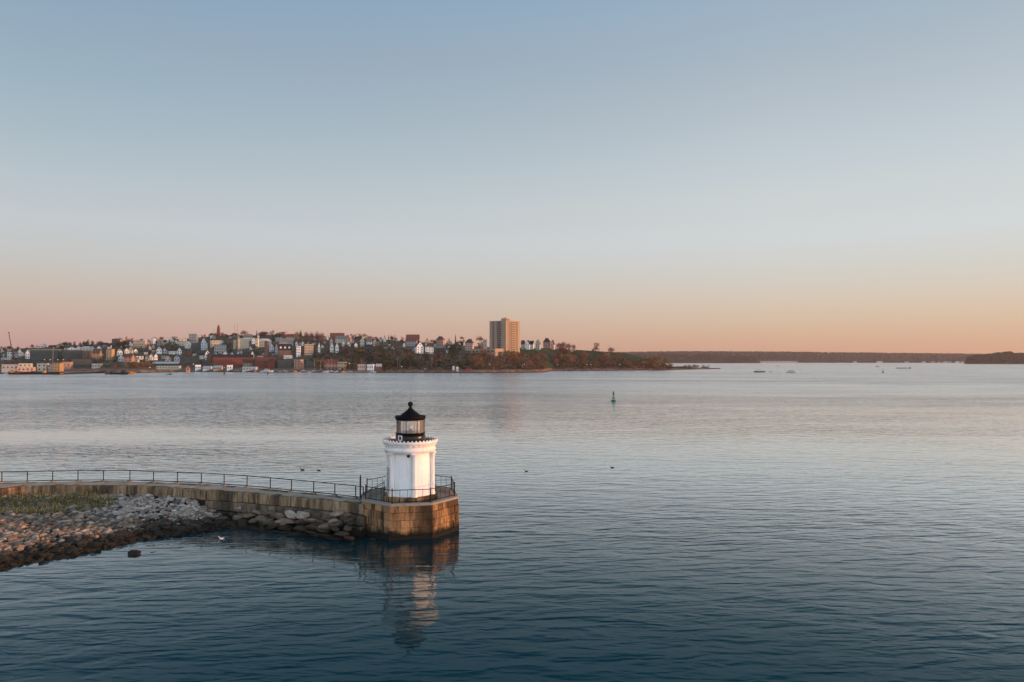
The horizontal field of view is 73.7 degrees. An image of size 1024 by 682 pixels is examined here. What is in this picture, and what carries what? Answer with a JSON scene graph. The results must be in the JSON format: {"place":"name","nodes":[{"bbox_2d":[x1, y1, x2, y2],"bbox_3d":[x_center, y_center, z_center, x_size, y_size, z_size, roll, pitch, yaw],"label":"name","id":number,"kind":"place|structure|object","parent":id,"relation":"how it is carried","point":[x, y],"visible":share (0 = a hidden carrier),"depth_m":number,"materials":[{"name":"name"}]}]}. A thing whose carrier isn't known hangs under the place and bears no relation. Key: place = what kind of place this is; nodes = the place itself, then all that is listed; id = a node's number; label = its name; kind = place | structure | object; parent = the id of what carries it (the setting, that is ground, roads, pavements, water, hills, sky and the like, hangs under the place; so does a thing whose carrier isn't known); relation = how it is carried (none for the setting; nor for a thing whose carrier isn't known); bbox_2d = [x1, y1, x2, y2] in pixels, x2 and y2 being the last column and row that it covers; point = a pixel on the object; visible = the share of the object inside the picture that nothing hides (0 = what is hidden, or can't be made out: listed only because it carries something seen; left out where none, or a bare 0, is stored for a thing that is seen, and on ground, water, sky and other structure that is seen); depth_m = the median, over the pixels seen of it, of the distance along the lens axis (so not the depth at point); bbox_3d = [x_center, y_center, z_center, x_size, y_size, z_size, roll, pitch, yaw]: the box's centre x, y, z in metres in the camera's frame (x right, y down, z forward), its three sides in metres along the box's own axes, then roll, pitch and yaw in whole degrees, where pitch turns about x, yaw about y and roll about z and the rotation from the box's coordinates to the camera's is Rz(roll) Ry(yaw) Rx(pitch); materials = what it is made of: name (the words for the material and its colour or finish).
{"place":"outdoors","nodes":[
{"label":"outdoors","id":0,"kind":"place"},
{"bbox_2d":[1,495,311,567],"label":"shore bank","id":1,"kind":"structure","parent":0,"point":[195,529],"depth_m":52.41,"materials":[{"name":"stone"}]},
{"bbox_2d":[38,553,53,558],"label":"stone","id":2,"kind":"object","parent":1,"relation":"on","point":[44,555],"visible":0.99,"depth_m":44.92,"materials":[{"name":"brown stone"}]},
{"bbox_2d":[0,491,117,514],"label":"grass","id":3,"kind":"structure","parent":1,"relation":"on","point":[31,507],"depth_m":55.99,"materials":[{"name":"plant"}]},
{"bbox_2d":[76,539,88,545],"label":"stone","id":4,"kind":"object","parent":1,"relation":"on","point":[80,542],"visible":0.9,"depth_m":47.22,"materials":[{"name":"brown stone"}]},
{"bbox_2d":[88,542,101,547],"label":"stone","id":5,"kind":"object","parent":1,"relation":"on","point":[94,544],"visible":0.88,"depth_m":47.19,"materials":[{"name":"brown stone"}]},
{"bbox_2d":[112,530,127,536],"bbox_3d":[-28.623,14.064,49.662,0.825,0.380,1.147,21,26,41],"label":"stone","id":6,"kind":"object","parent":1,"relation":"on","point":[119,533],"visible":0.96,"depth_m":49.63,"materials":[{"name":"brown stone"}]},
{"bbox_2d":[0,492,265,568],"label":"rubble","id":7,"kind":"object","parent":1,"relation":"on","point":[61,545],"visible":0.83,"depth_m":51.76,"materials":[{"name":"stone"}]},
{"bbox_2d":[0,481,370,537],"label":"breakwater","id":8,"kind":"object","parent":1,"relation":"on","point":[226,500],"visible":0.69,"depth_m":56.02,"materials":[{"name":"stone"}]},
{"bbox_2d":[0,470,363,498],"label":"walkway railing","id":9,"kind":"object","parent":8,"relation":"on","point":[201,482],"visible":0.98,"depth_m":59.62,"materials":[{"name":"metal"}]},
{"bbox_2d":[359,475,384,498],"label":"railing","id":10,"kind":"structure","parent":8,"relation":"on","point":[360,495],"depth_m":52.53,"materials":[{"name":"black metal"}]},
{"bbox_2d":[237,518,247,523],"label":"boulder","id":11,"kind":"object","parent":1,"relation":"on","point":[243,520],"visible":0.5,"depth_m":54.05,"materials":[{"name":"stone"}]},
{"bbox_2d":[242,513,257,517],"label":"boulder","id":12,"kind":"object","parent":11,"relation":"on","point":[249,515],"visible":0.96,"depth_m":54.13,"materials":[{"name":"stone"}]},
{"bbox_2d":[259,518,273,525],"bbox_3d":[-19.351,14.192,53.508,1.459,0.464,0.891,-6,13,26],"label":"boulder","id":13,"kind":"object","parent":1,"relation":"on","point":[262,523],"visible":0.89,"depth_m":53.29,"materials":[{"name":"stone"}]},
{"bbox_2d":[255,515,269,520],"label":"boulder","id":14,"kind":"object","parent":13,"relation":"on","point":[261,517],"visible":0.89,"depth_m":53.48,"materials":[{"name":"stone"}]},
{"bbox_2d":[266,522,279,529],"bbox_3d":[-18.304,14.312,52.921,1.439,0.565,1.026,-12,-14,7],"label":"boulder","id":15,"kind":"object","parent":1,"relation":"on","point":[272,526],"visible":0.8,"depth_m":52.56,"materials":[{"name":"stone"}]},
{"bbox_2d":[278,524,293,530],"bbox_3d":[-17.319,14.330,52.433,1.252,0.418,0.852,6,1,-21],"label":"boulder","id":16,"kind":"object","parent":1,"relation":"on","point":[286,527],"visible":0.95,"depth_m":52.23,"materials":[{"name":"stone"}]},
{"bbox_2d":[293,525,309,531],"bbox_3d":[-15.995,14.226,51.770,1.490,0.528,1.011,-13,-21,30],"label":"boulder","id":17,"kind":"object","parent":1,"relation":"on","point":[301,528],"visible":0.82,"depth_m":51.45,"materials":[{"name":"stone"}]},
{"bbox_2d":[295,519,308,523],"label":"boulder","id":18,"kind":"object","parent":17,"relation":"on","point":[300,521],"visible":0.84,"depth_m":51.94,"materials":[{"name":"stone"}]},
{"bbox_2d":[296,511,310,518],"bbox_3d":[-16.185,13.390,52.596,1.334,0.486,0.836,4,14,32],"label":"boulder","id":19,"kind":"object","parent":18,"relation":"on","point":[302,515],"visible":0.99,"depth_m":52.37,"materials":[{"name":"stone"}]},
{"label":"boulder","id":20,"kind":"object","parent":17,"relation":"on","visible":0},
{"bbox_2d":[303,518,316,522],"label":"boulder","id":21,"kind":"object","parent":20,"relation":"on","point":[311,520],"visible":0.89,"depth_m":51.67,"materials":[{"name":"stone"}]},
{"bbox_2d":[310,510,321,516],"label":"boulder","id":22,"kind":"object","parent":21,"relation":"on","point":[316,513],"visible":0.97,"depth_m":51.95,"materials":[{"name":"stone"}]},
{"bbox_2d":[305,531,319,535],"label":"boulder","id":23,"kind":"object","parent":1,"relation":"on","point":[312,533],"visible":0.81,"depth_m":50.71,"materials":[{"name":"stone"}]},
{"bbox_2d":[304,525,318,530],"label":"boulder","id":24,"kind":"object","parent":23,"relation":"on","point":[312,527],"visible":0.81,"depth_m":50.98,"materials":[{"name":"stone"}]},
{"bbox_2d":[318,534,333,538],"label":"boulder","id":25,"kind":"object","parent":1,"relation":"on","point":[324,536],"visible":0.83,"depth_m":50.02,"materials":[{"name":"stone"}]},
{"bbox_2d":[316,528,330,533],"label":"boulder","id":26,"kind":"object","parent":25,"relation":"on","point":[324,531],"visible":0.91,"depth_m":50.64,"materials":[{"name":"stone"}]},
{"bbox_2d":[318,522,330,528],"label":"boulder","id":27,"kind":"object","parent":26,"relation":"on","point":[324,525],"visible":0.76,"depth_m":50.67,"materials":[{"name":"stone"}]},
{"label":"boulder","id":28,"kind":"object","parent":27,"relation":"on","visible":0},
{"bbox_2d":[329,510,343,515],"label":"boulder","id":29,"kind":"object","parent":28,"relation":"on","point":[337,512],"visible":0.99,"depth_m":51.12,"materials":[{"name":"stone"}]},
{"bbox_2d":[330,527,339,531],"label":"boulder","id":30,"kind":"object","parent":25,"relation":"on","point":[335,529],"visible":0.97,"depth_m":50.34,"materials":[{"name":"stone"}]},
{"bbox_2d":[328,520,343,526],"bbox_3d":[-13.026,13.599,50.642,1.157,0.591,0.613,0,-2,-13],"label":"boulder","id":31,"kind":"object","parent":30,"relation":"on","point":[338,523],"visible":1,"depth_m":50.49,"materials":[{"name":"stone"}]},
{"bbox_2d":[325,536,342,539],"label":"boulder","id":32,"kind":"object","parent":1,"relation":"on","point":[334,538],"visible":0.99,"depth_m":49.71,"materials":[{"name":"stone"}]},
{"bbox_2d":[334,531,349,536],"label":"boulder","id":33,"kind":"object","parent":32,"relation":"on","point":[342,533],"visible":0.94,"depth_m":49.72,"materials":[{"name":"stone"}]},
{"bbox_2d":[0,335,719,372],"bbox_3d":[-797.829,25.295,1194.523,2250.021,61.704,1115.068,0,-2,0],"label":"hill","id":34,"kind":"structure","parent":0,"point":[195,361],"depth_m":849.82,"materials":[{"name":"green plant"}]},
{"bbox_2d":[30,349,61,360],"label":"warehouse","id":35,"kind":"structure","parent":34,"relation":"on","point":[42,354],"depth_m":873.56,"materials":[{"name":"grey glass"}]},
{"bbox_2d":[62,362,72,368],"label":"building","id":36,"kind":"structure","parent":34,"relation":"on","point":[68,365],"depth_m":776.71,"materials":[{"name":"beige glass"}]},
{"bbox_2d":[63,350,81,359],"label":"building","id":37,"kind":"structure","parent":34,"relation":"on","point":[67,354],"depth_m":870.32,"materials":[{"name":"grey glass"}]},
{"bbox_2d":[72,358,95,367],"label":"building","id":38,"kind":"structure","parent":34,"relation":"on","point":[78,362],"depth_m":799.85,"materials":[{"name":"grey concrete"}]},
{"bbox_2d":[82,351,91,357],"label":"building","id":39,"kind":"structure","parent":34,"relation":"on","point":[86,354],"depth_m":858.54,"materials":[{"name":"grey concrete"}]},
{"bbox_2d":[92,348,101,358],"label":"building","id":40,"kind":"structure","parent":34,"relation":"on","point":[96,353],"depth_m":851.20,"materials":[{"name":"brick"}]},
{"bbox_2d":[106,349,114,359],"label":"building","id":41,"kind":"structure","parent":34,"relation":"on","point":[110,353],"depth_m":833.46,"materials":[{"name":"beige glass"}]},
{"bbox_2d":[124,353,134,362],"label":"house","id":42,"kind":"structure","parent":34,"relation":"on","point":[129,357],"depth_m":802.54,"materials":[{"name":"brick"}]},
{"bbox_2d":[134,353,143,359],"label":"house","id":43,"kind":"structure","parent":34,"relation":"on","point":[140,356],"depth_m":838.84,"materials":[{"name":"brick"}]},
{"bbox_2d":[133,341,146,347],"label":"apartment house","id":44,"kind":"structure","parent":34,"relation":"on","point":[140,344],"depth_m":961.22,"materials":[{"name":"beige glass"}]},
{"bbox_2d":[152,362,180,365],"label":"shed","id":45,"kind":"structure","parent":34,"relation":"on","point":[169,363],"depth_m":821.75,"materials":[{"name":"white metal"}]},
{"bbox_2d":[157,366,180,368],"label":"shed","id":46,"kind":"structure","parent":34,"relation":"on","point":[168,367],"depth_m":750.29,"materials":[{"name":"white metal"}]},
{"bbox_2d":[179,337,186,345],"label":"house","id":47,"kind":"structure","parent":34,"relation":"on","point":[182,341],"depth_m":1018.50,"materials":[{"name":"beige glass"}]},
{"bbox_2d":[189,334,198,342],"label":"house","id":48,"kind":"structure","parent":34,"relation":"on","point":[193,338],"depth_m":1034.56,"materials":[{"name":"grey glass"}]},
{"bbox_2d":[191,343,200,350],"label":"house","id":49,"kind":"structure","parent":34,"relation":"on","point":[195,346],"depth_m":975.28,"materials":[{"name":"grey glass"}]},
{"bbox_2d":[201,337,207,349],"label":"house","id":50,"kind":"structure","parent":34,"relation":"on","point":[204,344],"depth_m":971.49,"materials":[{"name":"white stone"}]},
{"bbox_2d":[210,340,220,347],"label":"house","id":51,"kind":"structure","parent":34,"relation":"on","point":[212,342],"depth_m":987.96,"materials":[{"name":"beige glass"}]},
{"bbox_2d":[214,344,226,353],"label":"house","id":52,"kind":"structure","parent":34,"relation":"on","point":[220,348],"depth_m":920.09,"materials":[{"name":"grey glass"}]},
{"bbox_2d":[213,354,253,367],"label":"factory","id":53,"kind":"structure","parent":34,"relation":"on","point":[225,360],"depth_m":824.51,"materials":[{"name":"red brick"}]},
{"bbox_2d":[238,338,248,349],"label":"apartment house","id":54,"kind":"structure","parent":34,"relation":"on","point":[243,343],"depth_m":951.28,"materials":[{"name":"beige glass"}]},
{"bbox_2d":[242,358,252,366],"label":"building","id":55,"kind":"structure","parent":34,"relation":"on","point":[247,362],"depth_m":817.07,"materials":[{"name":"brick"}]},
{"bbox_2d":[242,367,257,371],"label":"tent","id":56,"kind":"object","parent":34,"relation":"on","point":[244,369],"visible":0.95,"depth_m":736.66,"materials":[{"name":"white fabric"}]},
{"bbox_2d":[254,356,275,367],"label":"hall","id":57,"kind":"structure","parent":34,"relation":"on","point":[260,362],"depth_m":805.69,"materials":[{"name":"red brick"}]},
{"bbox_2d":[259,338,270,346],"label":"house","id":58,"kind":"structure","parent":34,"relation":"on","point":[261,342],"depth_m":963.56,"materials":[{"name":"brick"}]},
{"bbox_2d":[264,341,268,356],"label":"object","id":59,"kind":"structure","parent":34,"relation":"on","point":[266,348],"depth_m":858.02,"materials":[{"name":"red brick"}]},
{"bbox_2d":[267,358,277,367],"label":"hall","id":60,"kind":"structure","parent":34,"relation":"on","point":[272,362],"depth_m":799.11,"materials":[{"name":"red brick"}]},
{"bbox_2d":[278,343,291,357],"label":"apartment house","id":61,"kind":"structure","parent":34,"relation":"on","point":[284,349],"depth_m":861.44,"materials":[{"name":"brick"}]},
{"bbox_2d":[277,360,292,367],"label":"warehouse","id":62,"kind":"structure","parent":34,"relation":"on","point":[284,363],"depth_m":799.62,"materials":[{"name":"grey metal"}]},
{"bbox_2d":[279,338,292,345],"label":"house","id":63,"kind":"structure","parent":34,"relation":"on","point":[286,340],"depth_m":958.72,"materials":[{"name":"brick"}]},
{"bbox_2d":[294,360,302,368],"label":"building","id":64,"kind":"structure","parent":34,"relation":"on","point":[298,364],"depth_m":778.02,"materials":[{"name":"brown brick"}]},
{"bbox_2d":[296,346,300,356],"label":"house","id":65,"kind":"structure","parent":34,"relation":"on","point":[298,350],"depth_m":863.08,"materials":[{"name":"white glass"}]},
{"bbox_2d":[304,344,313,354],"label":"apartment house","id":66,"kind":"structure","parent":34,"relation":"on","point":[308,349],"depth_m":876.79,"materials":[{"name":"beige glass"}]},
{"bbox_2d":[324,359,338,368],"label":"boathouse","id":67,"kind":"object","parent":34,"relation":"on","point":[330,363],"visible":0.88,"depth_m":756.64,"materials":[{"name":"brick"}]},
{"bbox_2d":[330,332,344,341],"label":"house","id":68,"kind":"structure","parent":34,"relation":"on","point":[333,335],"depth_m":1002.00,"materials":[{"name":"brick"}]},
{"bbox_2d":[335,335,348,342],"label":"house","id":69,"kind":"structure","parent":34,"relation":"on","point":[339,339],"depth_m":989.16,"materials":[{"name":"brick"}]},
{"bbox_2d":[338,362,346,369],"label":"building","id":70,"kind":"structure","parent":34,"relation":"on","point":[341,365],"depth_m":738.79,"materials":[{"name":"grey glass"}]},
{"bbox_2d":[0,336,692,370],"bbox_3d":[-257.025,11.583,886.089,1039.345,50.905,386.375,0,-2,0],"label":"undergrowth","id":71,"kind":"object","parent":34,"relation":"on","point":[510,361],"visible":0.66,"depth_m":847.75,"materials":[{"name":"plant"}]},
{"bbox_2d":[405,338,417,345],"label":"house","id":72,"kind":"structure","parent":34,"relation":"on","point":[411,341],"depth_m":974.76,"materials":[{"name":"brick"}]},
{"bbox_2d":[415,341,423,353],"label":"house","id":73,"kind":"structure","parent":34,"relation":"on","point":[419,347],"depth_m":881.15,"materials":[{"name":"white stone"}]},
{"bbox_2d":[425,342,433,353],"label":"house","id":74,"kind":"structure","parent":34,"relation":"on","point":[429,347],"depth_m":882.42,"materials":[{"name":"brick"}]},
{"bbox_2d":[436,336,444,345],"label":"house","id":75,"kind":"structure","parent":34,"relation":"on","point":[440,340],"depth_m":988.94,"materials":[{"name":"brick"}]},
{"bbox_2d":[436,344,444,352],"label":"house","id":76,"kind":"structure","parent":34,"relation":"on","point":[439,348],"depth_m":903.80,"materials":[{"name":"brick"}]},
{"bbox_2d":[465,338,473,350],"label":"house","id":77,"kind":"structure","parent":34,"relation":"on","point":[469,344],"depth_m":950.83,"materials":[{"name":"brick"}]},
{"bbox_2d":[475,336,482,348],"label":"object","id":78,"kind":"object","parent":34,"relation":"on","point":[480,339],"visible":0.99,"depth_m":945.88,"materials":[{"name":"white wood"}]},
{"bbox_2d":[471,349,504,355],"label":"podium","id":79,"kind":"object","parent":34,"relation":"on","point":[493,351],"visible":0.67,"depth_m":879.67,"materials":[{"name":"concrete"}]},
{"bbox_2d":[489,317,519,353],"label":"tower block","id":80,"kind":"structure","parent":79,"relation":"on","point":[505,333],"depth_m":894.53,"materials":[{"name":"concrete"}]},
{"bbox_2d":[535,339,540,349],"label":"house","id":81,"kind":"structure","parent":34,"relation":"on","point":[537,345],"depth_m":1018.84,"materials":[{"name":"white glass"}]},
{"bbox_2d":[543,338,550,347],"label":"house","id":82,"kind":"structure","parent":34,"relation":"on","point":[546,342],"depth_m":1103.36,"materials":[{"name":"brick"}]},
{"bbox_2d":[647,355,660,367],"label":"tree","id":83,"kind":"object","parent":34,"relation":"on","point":[654,365],"visible":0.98,"depth_m":894.98,"materials":[{"name":"brown plant"}]},
{"bbox_2d":[658,357,669,367],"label":"tree","id":84,"kind":"object","parent":34,"relation":"on","point":[664,362],"visible":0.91,"depth_m":901.69,"materials":[{"name":"brown plant"}]},
{"bbox_2d":[0,363,1023,681],"bbox_3d":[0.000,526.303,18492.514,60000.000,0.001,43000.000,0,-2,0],"label":"water","id":85,"kind":"structure","parent":0,"point":[804,523],"depth_m":50.40,"materials":[{"name":"blue liquid"}]},
{"bbox_2d":[2,364,18,372],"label":"shed","id":86,"kind":"structure","parent":85,"relation":"on","point":[6,368],"depth_m":672.36,"materials":[{"name":"white glass"}]},
{"bbox_2d":[18,363,32,366],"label":"building","id":87,"kind":"structure","parent":85,"relation":"on","point":[25,364],"depth_m":692.93,"materials":[{"name":"white glass"}]},
{"bbox_2d":[8,371,96,373],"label":"pier","id":88,"kind":"structure","parent":85,"relation":"in","point":[40,372],"depth_m":621.61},
{"bbox_2d":[17,367,35,371],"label":"building","id":89,"kind":"structure","parent":88,"relation":"on","point":[24,369],"depth_m":636.68,"materials":[{"name":"white glass"}]},
{"bbox_2d":[37,363,48,370],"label":"building","id":90,"kind":"structure","parent":88,"relation":"on","point":[42,366],"depth_m":654.12,"materials":[{"name":"white glass"}]},
{"bbox_2d":[52,363,63,373],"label":"building","id":91,"kind":"structure","parent":88,"relation":"on","point":[57,367],"depth_m":646.91,"materials":[{"name":"beige glass"}]},
{"bbox_2d":[128,550,140,555],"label":"rock","id":92,"kind":"object","parent":85,"relation":"in","point":[133,552],"visible":1,"depth_m":45.91,"materials":[{"name":"stone"}]},
{"bbox_2d":[361,486,458,540],"bbox_3d":[-7.988,13.588,53.444,7.441,3.200,7.428,0,-2,-10],"label":"granite base","id":93,"kind":"object","parent":85,"relation":"in","point":[388,521],"visible":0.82,"depth_m":50.13,"materials":[{"name":"brown stone"}]},
{"bbox_2d":[382,396,437,502],"bbox_3d":[-7.983,8.330,53.590,4.315,7.980,4.315,0,-2,0],"label":"lighthouse","id":94,"kind":"object","parent":93,"relation":"on","point":[410,456],"visible":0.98,"depth_m":52.16,"materials":[{"name":"paint"}]},
{"bbox_2d":[387,467,388,493],"bbox_3d":[-9.662,10.857,53.074,0.135,2.000,0.975,0,-2,-14],"label":"door","id":95,"kind":"structure","parent":94,"relation":"in","point":[387,467],"depth_m":52.69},
{"bbox_2d":[365,475,454,503],"bbox_3d":[-7.983,11.439,53.503,6.789,1.140,6.797,-1,-2,35],"label":"platform railing","id":96,"kind":"object","parent":93,"relation":"on","point":[392,490],"visible":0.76,"depth_m":50.97,"materials":[{"name":"metal"}]},
{"bbox_2d":[0,0,1023,353],"label":"sky","id":97,"kind":"structure","parent":0,"point":[823,176],"materials":[{"name":"blue"}]},
{"bbox_2d":[642,355,759,362],"bbox_3d":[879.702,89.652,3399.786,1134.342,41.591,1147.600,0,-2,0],"label":"shoreline","id":98,"kind":"structure","parent":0,"point":[685,360],"depth_m":2871.63,"materials":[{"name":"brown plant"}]},
{"bbox_2d":[627,352,967,362],"bbox_3d":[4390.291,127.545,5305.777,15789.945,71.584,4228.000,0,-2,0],"label":"hills","id":99,"kind":"structure","parent":0,"point":[823,359],"depth_m":3421.59,"materials":[{"name":"brown plant"}]},
{"bbox_2d":[617,351,1023,363],"bbox_3d":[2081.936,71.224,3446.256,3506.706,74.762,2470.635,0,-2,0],"label":"woods","id":100,"kind":"object","parent":99,"relation":"on","point":[969,357],"visible":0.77,"depth_m":3381.72,"materials":[{"name":"green plant"}]},
{"bbox_2d":[964,353,1023,363],"bbox_3d":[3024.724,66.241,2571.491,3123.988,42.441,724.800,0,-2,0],"label":"dark island","id":101,"kind":"structure","parent":0,"point":[983,361],"depth_m":2228.96,"materials":[{"name":"brown plant"}]},
{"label":"boulder","id":102,"kind":"object","parent":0,"visible":0},
{"bbox_2d":[274,518,287,525],"bbox_3d":[-17.832,14.003,52.906,1.697,0.514,0.868,-15,2,23],"label":"boulder","id":103,"kind":"object","parent":102,"relation":"on","point":[278,521],"visible":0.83,"depth_m":52.60,"materials":[{"name":"stone"}]},
{"bbox_2d":[280,518,295,523],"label":"boulder","id":104,"kind":"object","parent":103,"relation":"on","point":[289,520],"visible":0.92,"depth_m":52.50,"materials":[{"name":"stone"}]},
{"bbox_2d":[285,510,295,518],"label":"boulder","id":105,"kind":"object","parent":104,"relation":"on","point":[291,514],"visible":0.97,"depth_m":52.77,"materials":[{"name":"stone"}]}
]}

